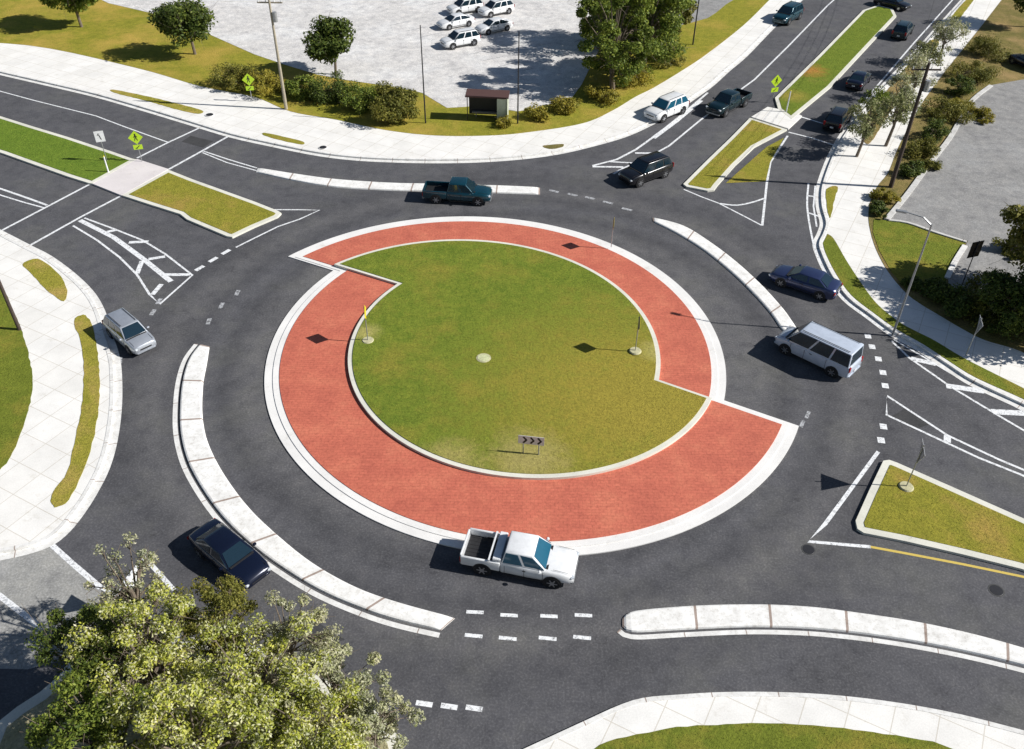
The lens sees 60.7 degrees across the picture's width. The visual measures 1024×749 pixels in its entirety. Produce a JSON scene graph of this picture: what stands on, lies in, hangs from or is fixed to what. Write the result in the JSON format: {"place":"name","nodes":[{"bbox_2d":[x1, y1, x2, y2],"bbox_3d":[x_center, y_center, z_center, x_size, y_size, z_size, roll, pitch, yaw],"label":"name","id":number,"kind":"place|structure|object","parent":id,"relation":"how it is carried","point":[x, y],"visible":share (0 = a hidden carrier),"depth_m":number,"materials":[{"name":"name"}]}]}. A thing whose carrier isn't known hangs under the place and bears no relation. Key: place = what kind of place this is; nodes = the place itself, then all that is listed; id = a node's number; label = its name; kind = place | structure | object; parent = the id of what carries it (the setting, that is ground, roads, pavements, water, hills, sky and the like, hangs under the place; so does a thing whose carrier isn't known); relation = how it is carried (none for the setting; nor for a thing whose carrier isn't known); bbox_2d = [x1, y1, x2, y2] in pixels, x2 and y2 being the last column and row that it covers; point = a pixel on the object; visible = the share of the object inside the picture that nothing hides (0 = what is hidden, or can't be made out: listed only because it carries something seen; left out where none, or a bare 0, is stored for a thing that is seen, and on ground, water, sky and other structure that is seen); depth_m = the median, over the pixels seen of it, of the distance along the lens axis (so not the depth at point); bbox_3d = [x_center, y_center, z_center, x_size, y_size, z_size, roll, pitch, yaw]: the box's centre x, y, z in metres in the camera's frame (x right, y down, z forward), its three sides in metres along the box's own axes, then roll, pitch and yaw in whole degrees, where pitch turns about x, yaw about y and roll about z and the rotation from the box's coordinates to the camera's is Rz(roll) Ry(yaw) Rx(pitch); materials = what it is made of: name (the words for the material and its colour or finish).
{"place":"outdoors","nodes":[
{"label":"outdoors","id":0,"kind":"place"},
{"bbox_2d":[0,543,100,668],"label":"side street","id":1,"kind":"structure","parent":0,"point":[40,583],"depth_m":43.15,"materials":[{"name":"concrete"}]},
{"bbox_2d":[0,236,109,547],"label":"pavement","id":2,"kind":"structure","parent":0,"point":[33,470],"depth_m":53.96,"materials":[{"name":"concrete"}]},
{"bbox_2d":[0,290,32,468],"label":"lawn","id":3,"kind":"structure","parent":2,"relation":"on","point":[18,359],"depth_m":55.46,"materials":[{"name":"plant"}]},
{"bbox_2d":[23,259,67,300],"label":"grass verge","id":4,"kind":"object","parent":2,"relation":"on","point":[46,279],"depth_m":64.90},
{"bbox_2d":[50,314,99,506],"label":"grass verge","id":5,"kind":"object","parent":2,"relation":"on","point":[62,493],"depth_m":53.19,"materials":[{"name":"plant"}]},
{"bbox_2d":[103,0,598,110],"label":"parking lot","id":6,"kind":"structure","parent":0,"point":[391,54],"depth_m":104.72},
{"bbox_2d":[439,27,480,49],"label":"parked car","id":7,"kind":"object","parent":6,"relation":"on","point":[453,39],"visible":1,"depth_m":103.53,"materials":[{"name":"white paint"}]},
{"bbox_2d":[478,0,514,17],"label":"parked car","id":8,"kind":"object","parent":6,"relation":"on","point":[490,8],"visible":1,"depth_m":112.82,"materials":[{"name":"white paint"}]},
{"bbox_2d":[0,0,794,157],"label":"pavement","id":9,"kind":"structure","parent":0,"point":[244,115],"depth_m":89.35,"materials":[{"name":"concrete"}]},
{"bbox_2d":[110,90,202,113],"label":"grass verge","id":10,"kind":"object","parent":9,"relation":"on","point":[172,105],"depth_m":90.48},
{"bbox_2d":[0,0,768,135],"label":"grass verge","id":11,"kind":"object","parent":9,"relation":"on","point":[126,40],"depth_m":100.92,"materials":[{"name":"plant"}]},
{"bbox_2d":[38,0,97,26],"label":"broadleaf tree","id":12,"kind":"object","parent":11,"relation":"on","point":[76,6],"visible":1,"depth_m":106.00,"materials":[{"name":"green plant"}]},
{"bbox_2d":[134,0,217,54],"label":"broadleaf tree","id":13,"kind":"object","parent":11,"relation":"on","point":[189,18],"visible":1,"depth_m":97.77,"materials":[{"name":"green plant"}]},
{"bbox_2d":[207,59,258,90],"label":"shrub","id":14,"kind":"object","parent":11,"relation":"on","point":[232,76],"visible":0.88,"depth_m":93.13,"materials":[{"name":"green plant"}]},
{"bbox_2d":[243,67,289,97],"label":"shrub","id":15,"kind":"object","parent":11,"relation":"on","point":[263,86],"visible":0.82,"depth_m":91.96,"materials":[{"name":"green plant"}]},
{"bbox_2d":[284,73,325,101],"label":"shrub","id":16,"kind":"object","parent":11,"relation":"on","point":[296,87],"visible":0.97,"depth_m":90.77,"materials":[{"name":"green plant"}]},
{"bbox_2d":[304,65,350,105],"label":"shrub","id":17,"kind":"object","parent":11,"relation":"on","point":[320,95],"visible":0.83,"depth_m":90.18,"materials":[{"name":"green plant"}]},
{"bbox_2d":[301,14,355,72],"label":"broadleaf tree","id":18,"kind":"object","parent":11,"relation":"on","point":[329,43],"visible":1,"depth_m":93.86,"materials":[{"name":"green plant"}]},
{"bbox_2d":[338,80,379,114],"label":"shrub","id":19,"kind":"object","parent":11,"relation":"on","point":[364,98],"visible":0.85,"depth_m":88.72,"materials":[{"name":"green plant"}]},
{"bbox_2d":[367,80,419,122],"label":"shrub","id":20,"kind":"object","parent":11,"relation":"on","point":[395,103],"visible":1,"depth_m":86.08,"materials":[{"name":"green plant"}]},
{"bbox_2d":[465,89,509,120],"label":"bus shelter","id":21,"kind":"object","parent":11,"relation":"on","point":[488,101],"visible":0.9,"depth_m":86.99,"materials":[{"name":"brown plastic"}]},
{"bbox_2d":[569,0,666,89],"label":"broadleaf tree","id":22,"kind":"object","parent":11,"relation":"on","point":[616,45],"visible":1,"depth_m":89.93,"materials":[{"name":"green plant"}]},
{"bbox_2d":[595,0,696,76],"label":"broadleaf tree","id":23,"kind":"object","parent":11,"relation":"on","point":[668,24],"visible":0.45,"depth_m":92.75,"materials":[{"name":"green plant"}]},
{"bbox_2d":[0,0,1023,748],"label":"road","id":24,"kind":"structure","parent":0,"point":[528,688],"depth_m":51.64,"materials":[{"name":"asphalt"}]},
{"bbox_2d":[0,234,113,553],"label":"kerb","id":25,"kind":"structure","parent":24,"relation":"on","point":[66,521],"depth_m":51.80,"materials":[{"name":"concrete"}]},
{"bbox_2d":[0,230,121,559],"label":"gutter","id":26,"kind":"object","parent":24,"relation":"on","point":[88,501],"visible":0.98,"depth_m":52.94,"materials":[{"name":"concrete"}]},
{"bbox_2d":[0,116,135,184],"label":"median kerb","id":27,"kind":"structure","parent":24,"relation":"on","point":[47,168],"depth_m":80.04,"materials":[{"name":"concrete"}]},
{"bbox_2d":[0,119,128,180],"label":"median grass","id":28,"kind":"structure","parent":27,"relation":"on","point":[86,161],"depth_m":81.18,"materials":[{"name":"plant"}]},
{"bbox_2d":[101,308,155,355],"bbox_3d":[-25.724,-2.929,58.780,4.452,1.736,2.139,32,48,32],"label":"suv car","id":29,"kind":"object","parent":24,"relation":"on","point":[129,332],"visible":1,"depth_m":58.10,"materials":[{"name":"silver metal"}]},
{"bbox_2d":[93,159,167,196],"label":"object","id":30,"kind":"structure","parent":24,"relation":"on","point":[132,175],"depth_m":77.49,"materials":[{"name":"concrete"}]},
{"bbox_2d":[0,647,388,748],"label":"median grass","id":31,"kind":"structure","parent":24,"relation":"on","point":[14,734],"depth_m":37.77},
{"bbox_2d":[21,588,138,702],"bbox_3d":[-17.177,11.746,36.708,4.679,6.930,4.374,29,47,30],"label":"front tree","id":32,"kind":"object","parent":31,"relation":"on","point":[86,615],"visible":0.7,"depth_m":35.15,"materials":[{"name":"green plant"}]},
{"bbox_2d":[23,669,160,748],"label":"front tree","id":33,"kind":"object","parent":31,"relation":"on","point":[88,715],"visible":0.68,"depth_m":32.38,"materials":[{"name":"green plant"}]},
{"bbox_2d":[83,531,163,640],"bbox_3d":[-16.967,9.981,39.118,3.362,6.632,3.468,-4,40,-6],"label":"front tree","id":34,"kind":"object","parent":31,"relation":"on","point":[137,583],"visible":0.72,"depth_m":38.20,"materials":[{"name":"green plant"}]},
{"bbox_2d":[60,579,220,722],"bbox_3d":[-14.544,12.040,36.053,5.569,7.344,5.768,25,45,27],"label":"front tree","id":35,"kind":"object","parent":31,"relation":"on","point":[155,653],"visible":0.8,"depth_m":34.71,"materials":[{"name":"green plant"}]},
{"bbox_2d":[73,660,279,748],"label":"front tree","id":36,"kind":"object","parent":31,"relation":"on","point":[169,714],"visible":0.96,"depth_m":31.66,"materials":[{"name":"green plant"}]},
{"bbox_2d":[165,574,261,674],"bbox_3d":[-12.701,11.338,37.992,3.974,6.033,4.280,-15,42,-19],"label":"front tree","id":37,"kind":"object","parent":31,"relation":"on","point":[229,598],"visible":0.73,"depth_m":36.93,"materials":[{"name":"green plant"}]},
{"bbox_2d":[188,610,334,748],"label":"front tree","id":38,"kind":"object","parent":31,"relation":"on","point":[309,690],"visible":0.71,"depth_m":34.19,"materials":[{"name":"green plant"}]},
{"bbox_2d":[243,588,342,672],"bbox_3d":[-9.371,11.609,38.124,4.261,5.511,3.773,-4,39,-5],"label":"front tree","id":39,"kind":"object","parent":31,"relation":"on","point":[325,639],"visible":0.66,"depth_m":37.33,"materials":[{"name":"green plant"}]},
{"bbox_2d":[246,676,371,748],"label":"front tree","id":40,"kind":"object","parent":31,"relation":"on","point":[306,735],"visible":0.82,"depth_m":33.33,"materials":[{"name":"green plant"}]},
{"bbox_2d":[288,641,391,741],"bbox_3d":[-7.047,13.532,36.371,4.356,4.782,4.305,-14,42,-17],"label":"front tree","id":41,"kind":"object","parent":31,"relation":"on","point":[334,675],"visible":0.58,"depth_m":36.14,"materials":[{"name":"green plant"}]},
{"bbox_2d":[322,684,425,748],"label":"front tree","id":42,"kind":"object","parent":31,"relation":"on","point":[377,729],"visible":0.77,"depth_m":34.95,"materials":[{"name":"green plant"}]},
{"bbox_2d":[0,633,400,748],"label":"median kerb","id":43,"kind":"structure","parent":24,"relation":"on","point":[13,715],"depth_m":38.60,"materials":[{"name":"concrete"}]},
{"bbox_2d":[122,170,281,238],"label":"median kerb","id":44,"kind":"structure","parent":24,"relation":"on","point":[278,214],"depth_m":73.20,"materials":[{"name":"concrete"}]},
{"bbox_2d":[129,173,275,233],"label":"median grass","id":45,"kind":"structure","parent":44,"relation":"on","point":[179,197],"depth_m":73.89,"materials":[{"name":"plant"}]},
{"bbox_2d":[187,518,270,588],"bbox_3d":[-14.389,9.028,44.508,4.828,1.515,2.240,28,47,29],"label":"sedan car","id":46,"kind":"object","parent":24,"relation":"on","point":[220,546],"visible":0.84,"depth_m":43.93,"materials":[{"name":"blue paint"}]},
{"bbox_2d":[173,344,439,637],"bbox_3d":[-14.506,6.209,49.049,5.590,0.001,29.032,-26,46,-29],"label":"gutter","id":47,"kind":"object","parent":24,"relation":"on","point":[213,514],"visible":0.87,"depth_m":44.64,"materials":[{"name":"concrete"}]},
{"bbox_2d":[180,344,454,629],"bbox_3d":[-13.991,5.977,49.256,5.926,0.130,28.446,-27,47,-30],"label":"lane divider","id":48,"kind":"object","parent":24,"relation":"on","point":[242,519],"visible":1,"depth_m":46.78,"materials":[{"name":"concrete"}]},
{"bbox_2d":[256,168,539,194],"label":"lane divider","id":49,"kind":"object","parent":24,"relation":"on","point":[354,184],"visible":0.8,"depth_m":76.91,"materials":[{"name":"concrete"}]},
{"bbox_2d":[0,0,797,160],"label":"kerb","id":50,"kind":"structure","parent":24,"relation":"on","point":[426,159],"depth_m":84.69,"materials":[{"name":"concrete"}]},
{"bbox_2d":[0,0,801,162],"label":"gutter","id":51,"kind":"object","parent":24,"relation":"on","point":[742,58],"visible":0.85,"depth_m":85.70,"materials":[{"name":"concrete"}]},
{"bbox_2d":[422,176,492,206],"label":"pickup truck","id":52,"kind":"object","parent":24,"relation":"on","point":[459,189],"visible":1,"depth_m":74.05,"materials":[{"name":"teal paint"}]},
{"bbox_2d":[0,0,1023,711],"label":"road markings","id":53,"kind":"object","parent":24,"relation":"on","point":[8,602],"visible":0.94,"depth_m":63.44,"materials":[{"name":"white paint"}]},
{"bbox_2d":[459,528,578,588],"bbox_3d":[0.381,9.131,44.311,5.888,1.905,2.380,9,40,9],"label":"pickup truck","id":54,"kind":"object","parent":24,"relation":"on","point":[528,555],"visible":1,"depth_m":43.78,"materials":[{"name":"white paint"}]},
{"bbox_2d":[264,216,798,555],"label":"island kerb","id":55,"kind":"structure","parent":24,"relation":"on","point":[709,505],"depth_m":52.10,"materials":[{"name":"concrete"}]},
{"bbox_2d":[279,221,781,540],"bbox_3d":[-1.045,-1.879,59.067,28.797,0.145,35.202,-11,41,-14],"label":"red apron","id":56,"kind":"object","parent":55,"relation":"on","point":[717,449],"visible":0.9,"depth_m":51.87,"materials":[{"name":"concrete"}]},
{"bbox_2d":[334,239,711,479],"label":"island kerb","id":57,"kind":"structure","parent":56,"relation":"on","point":[378,421],"depth_m":53.09,"materials":[{"name":"concrete"}]},
{"bbox_2d":[340,241,705,473],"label":"lawn","id":58,"kind":"structure","parent":57,"relation":"on","point":[587,439],"depth_m":57.23,"materials":[{"name":"plant"}]},
{"bbox_2d":[618,151,673,187],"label":"suv car","id":59,"kind":"object","parent":24,"relation":"on","point":[638,172],"visible":1,"depth_m":77.39,"materials":[{"name":"black paint"}]},
{"bbox_2d":[644,91,689,122],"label":"suv car","id":60,"kind":"object","parent":24,"relation":"on","point":[662,108],"visible":1,"depth_m":88.25,"materials":[{"name":"white paint"}]},
{"bbox_2d":[652,218,795,330],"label":"lane divider","id":61,"kind":"object","parent":24,"relation":"on","point":[763,296],"visible":0.98,"depth_m":66.78,"materials":[{"name":"concrete"}]},
{"bbox_2d":[706,88,752,117],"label":"pickup truck","id":62,"kind":"object","parent":24,"relation":"on","point":[725,102],"visible":1,"depth_m":89.41,"materials":[{"name":"teal paint"}]},
{"bbox_2d":[683,118,786,191],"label":"median kerb","id":63,"kind":"structure","parent":24,"relation":"on","point":[720,179],"depth_m":82.07,"materials":[{"name":"concrete"}]},
{"bbox_2d":[688,120,780,187],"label":"median grass","id":64,"kind":"structure","parent":63,"relation":"on","point":[719,164],"depth_m":82.59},
{"bbox_2d":[726,138,783,182],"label":"median grass","id":65,"kind":"structure","parent":24,"relation":"on","point":[756,169],"depth_m":80.39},
{"bbox_2d":[524,692,1023,748],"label":"kerb","id":66,"kind":"structure","parent":24,"relation":"on","point":[727,694],"depth_m":38.94,"materials":[{"name":"concrete"}]},
{"bbox_2d":[751,107,801,129],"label":"pedestrian refuge island","id":67,"kind":"structure","parent":24,"relation":"on","point":[775,117],"depth_m":88.98,"materials":[{"name":"concrete"}]},
{"bbox_2d":[772,0,803,25],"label":"suv car","id":68,"kind":"object","parent":24,"relation":"on","point":[787,13],"visible":1,"depth_m":112.18,"materials":[{"name":"teal paint"}]},
{"bbox_2d":[769,264,842,300],"bbox_3d":[21.691,-7.033,64.688,5.069,1.591,2.352,24,45,26],"label":"sedan car","id":69,"kind":"object","parent":24,"relation":"on","point":[819,285],"visible":1,"depth_m":63.96,"materials":[{"name":"blue metal"}]},
{"bbox_2d":[774,321,863,377],"bbox_3d":[20.239,-1.873,57.779,5.488,2.306,2.400,31,48,32],"label":"passenger van","id":70,"kind":"object","parent":24,"relation":"on","point":[833,353],"visible":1,"depth_m":56.84,"materials":[{"name":"white paint"}]},
{"bbox_2d":[617,629,1023,672],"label":"gutter","id":71,"kind":"object","parent":24,"relation":"on","point":[812,633],"visible":1,"depth_m":41.74,"materials":[{"name":"concrete"}]},
{"bbox_2d":[622,604,1023,665],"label":"lane divider","id":72,"kind":"object","parent":24,"relation":"on","point":[717,616],"visible":1,"depth_m":42.20,"materials":[{"name":"concrete"}]},
{"bbox_2d":[775,5,895,118],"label":"median kerb","id":73,"kind":"structure","parent":24,"relation":"on","point":[837,77],"depth_m":100.33,"materials":[{"name":"concrete"}]},
{"bbox_2d":[779,6,892,114],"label":"median grass","id":74,"kind":"structure","parent":73,"relation":"on","point":[830,62],"depth_m":102.27,"materials":[{"name":"plant"}]},
{"bbox_2d":[822,106,851,132],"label":"suv car","id":75,"kind":"object","parent":24,"relation":"on","point":[837,118],"visible":0.91,"depth_m":86.20,"materials":[{"name":"black paint"}]},
{"bbox_2d":[812,0,1023,410],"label":"gutter","id":76,"kind":"object","parent":24,"relation":"on","point":[820,231],"visible":0.86,"depth_m":69.52,"materials":[{"name":"concrete"}]},
{"bbox_2d":[819,0,1023,405],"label":"kerb","id":77,"kind":"structure","parent":24,"relation":"on","point":[919,345],"depth_m":62.48,"materials":[{"name":"concrete"}]},
{"bbox_2d":[855,460,1023,571],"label":"median kerb","id":78,"kind":"structure","parent":24,"relation":"on","point":[861,528],"depth_m":46.80,"materials":[{"name":"concrete"}]},
{"bbox_2d":[864,465,1023,562],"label":"median grass","id":79,"kind":"structure","parent":78,"relation":"on","point":[895,509],"depth_m":47.38,"materials":[{"name":"plant"}]},
{"bbox_2d":[653,0,731,27],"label":"driveway","id":80,"kind":"structure","parent":0,"point":[707,8],"depth_m":116.87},
{"bbox_2d":[537,696,1023,748],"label":"pavement","id":81,"kind":"structure","parent":0,"point":[944,730],"depth_m":38.34,"materials":[{"name":"concrete"}]},
{"bbox_2d":[595,723,951,748],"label":"grass verge","id":82,"kind":"object","parent":81,"relation":"on","point":[810,736],"depth_m":37.63,"materials":[{"name":"plant"}]},
{"bbox_2d":[822,0,1023,401],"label":"pavement","id":83,"kind":"structure","parent":0,"point":[854,179],"depth_m":71.01,"materials":[{"name":"concrete"}]},
{"bbox_2d":[845,97,892,156],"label":"young tree","id":84,"kind":"object","parent":83,"relation":"on","point":[867,130],"visible":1,"depth_m":79.91,"materials":[{"name":"green plant"}]},
{"bbox_2d":[860,87,928,146],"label":"young tree","id":85,"kind":"object","parent":83,"relation":"on","point":[899,114],"visible":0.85,"depth_m":81.42,"materials":[{"name":"green plant"}]},
{"bbox_2d":[896,47,937,101],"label":"young tree","id":86,"kind":"object","parent":83,"relation":"on","point":[917,77],"visible":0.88,"depth_m":90.39,"materials":[{"name":"green plant"}]},
{"bbox_2d":[823,234,1023,398],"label":"grass verge","id":87,"kind":"object","parent":83,"relation":"on","point":[851,281],"depth_m":61.27,"materials":[{"name":"plant"}]},
{"bbox_2d":[909,39,945,68],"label":"young tree","id":88,"kind":"object","parent":83,"relation":"on","point":[936,55],"visible":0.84,"depth_m":96.14,"materials":[{"name":"green plant"}]},
{"bbox_2d":[868,0,1023,352],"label":"grass verge","id":89,"kind":"object","parent":83,"relation":"on","point":[998,20],"depth_m":93.93,"materials":[{"name":"plant"}]},
{"bbox_2d":[888,62,941,187],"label":"utility pole","id":90,"kind":"object","parent":89,"relation":"on","point":[925,85],"visible":1,"depth_m":73.27,"materials":[{"name":"brown wood"}]},
{"bbox_2d":[873,219,964,288],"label":"lawn","id":91,"kind":"structure","parent":89,"relation":"on","point":[902,259],"depth_m":69.22,"materials":[{"name":"plant"}]},
{"bbox_2d":[905,136,941,160],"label":"shrub","id":92,"kind":"object","parent":89,"relation":"on","point":[922,148],"visible":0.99,"depth_m":81.84,"materials":[{"name":"green plant"}]},
{"bbox_2d":[916,272,953,304],"bbox_3d":[30.995,-6.098,63.734,2.808,1.952,3.425,-1,39,-2],"label":"shrub","id":93,"kind":"object","parent":89,"relation":"on","point":[933,287],"visible":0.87,"depth_m":63.49,"materials":[{"name":"green plant"}]},
{"bbox_2d":[922,92,975,123],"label":"shrub","id":94,"kind":"object","parent":89,"relation":"on","point":[955,110],"visible":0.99,"depth_m":88.73,"materials":[{"name":"green plant"}]},
{"bbox_2d":[939,271,975,319],"bbox_3d":[31.921,-5.125,62.166,3.346,3.049,4.276,18,42,20],"label":"shrub","id":95,"kind":"object","parent":89,"relation":"on","point":[960,306],"visible":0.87,"depth_m":61.67,"materials":[{"name":"green plant"}]},
{"bbox_2d":[943,72,977,96],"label":"shrub","id":96,"kind":"object","parent":89,"relation":"on","point":[965,87],"visible":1,"depth_m":93.86,"materials":[{"name":"green plant"}]},
{"bbox_2d":[943,51,1002,84],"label":"shrub","id":97,"kind":"object","parent":89,"relation":"on","point":[981,75],"visible":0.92,"depth_m":97.21,"materials":[{"name":"green plant"}]},
{"bbox_2d":[954,287,1004,329],"bbox_3d":[33.255,-4.965,61.777,4.245,3.645,3.665,-7,40,-10],"label":"shrub","id":98,"kind":"object","parent":89,"relation":"on","point":[989,318],"visible":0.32,"depth_m":61.24,"materials":[{"name":"green plant"}]},
{"bbox_2d":[962,24,1010,63],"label":"shrub","id":99,"kind":"object","parent":89,"relation":"on","point":[988,47],"visible":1,"depth_m":102.78,"materials":[{"name":"green plant"}]},
{"bbox_2d":[971,304,1023,342],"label":"shrub","id":100,"kind":"object","parent":89,"relation":"on","point":[1005,329],"visible":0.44,"depth_m":59.90,"materials":[{"name":"green plant"}]},
{"bbox_2d":[976,265,1023,327],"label":"shade tree","id":101,"kind":"object","parent":89,"relation":"on","point":[999,289],"visible":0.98,"depth_m":59.24,"materials":[{"name":"green plant"}]},
{"bbox_2d":[989,201,1023,270],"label":"shade tree","id":102,"kind":"object","parent":89,"relation":"on","point":[1010,214],"visible":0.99,"depth_m":62.22,"materials":[{"name":"green plant"}]},
{"bbox_2d":[928,13,970,62],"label":"young tree","id":103,"kind":"object","parent":83,"relation":"on","point":[941,30],"visible":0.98,"depth_m":98.97,"materials":[{"name":"green plant"}]},
{"bbox_2d":[884,84,992,219],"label":"kerb","id":104,"kind":"structure","parent":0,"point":[905,196],"depth_m":79.42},
{"bbox_2d":[891,79,1023,293],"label":"grey lot","id":105,"kind":"structure","parent":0,"point":[971,186],"depth_m":77.82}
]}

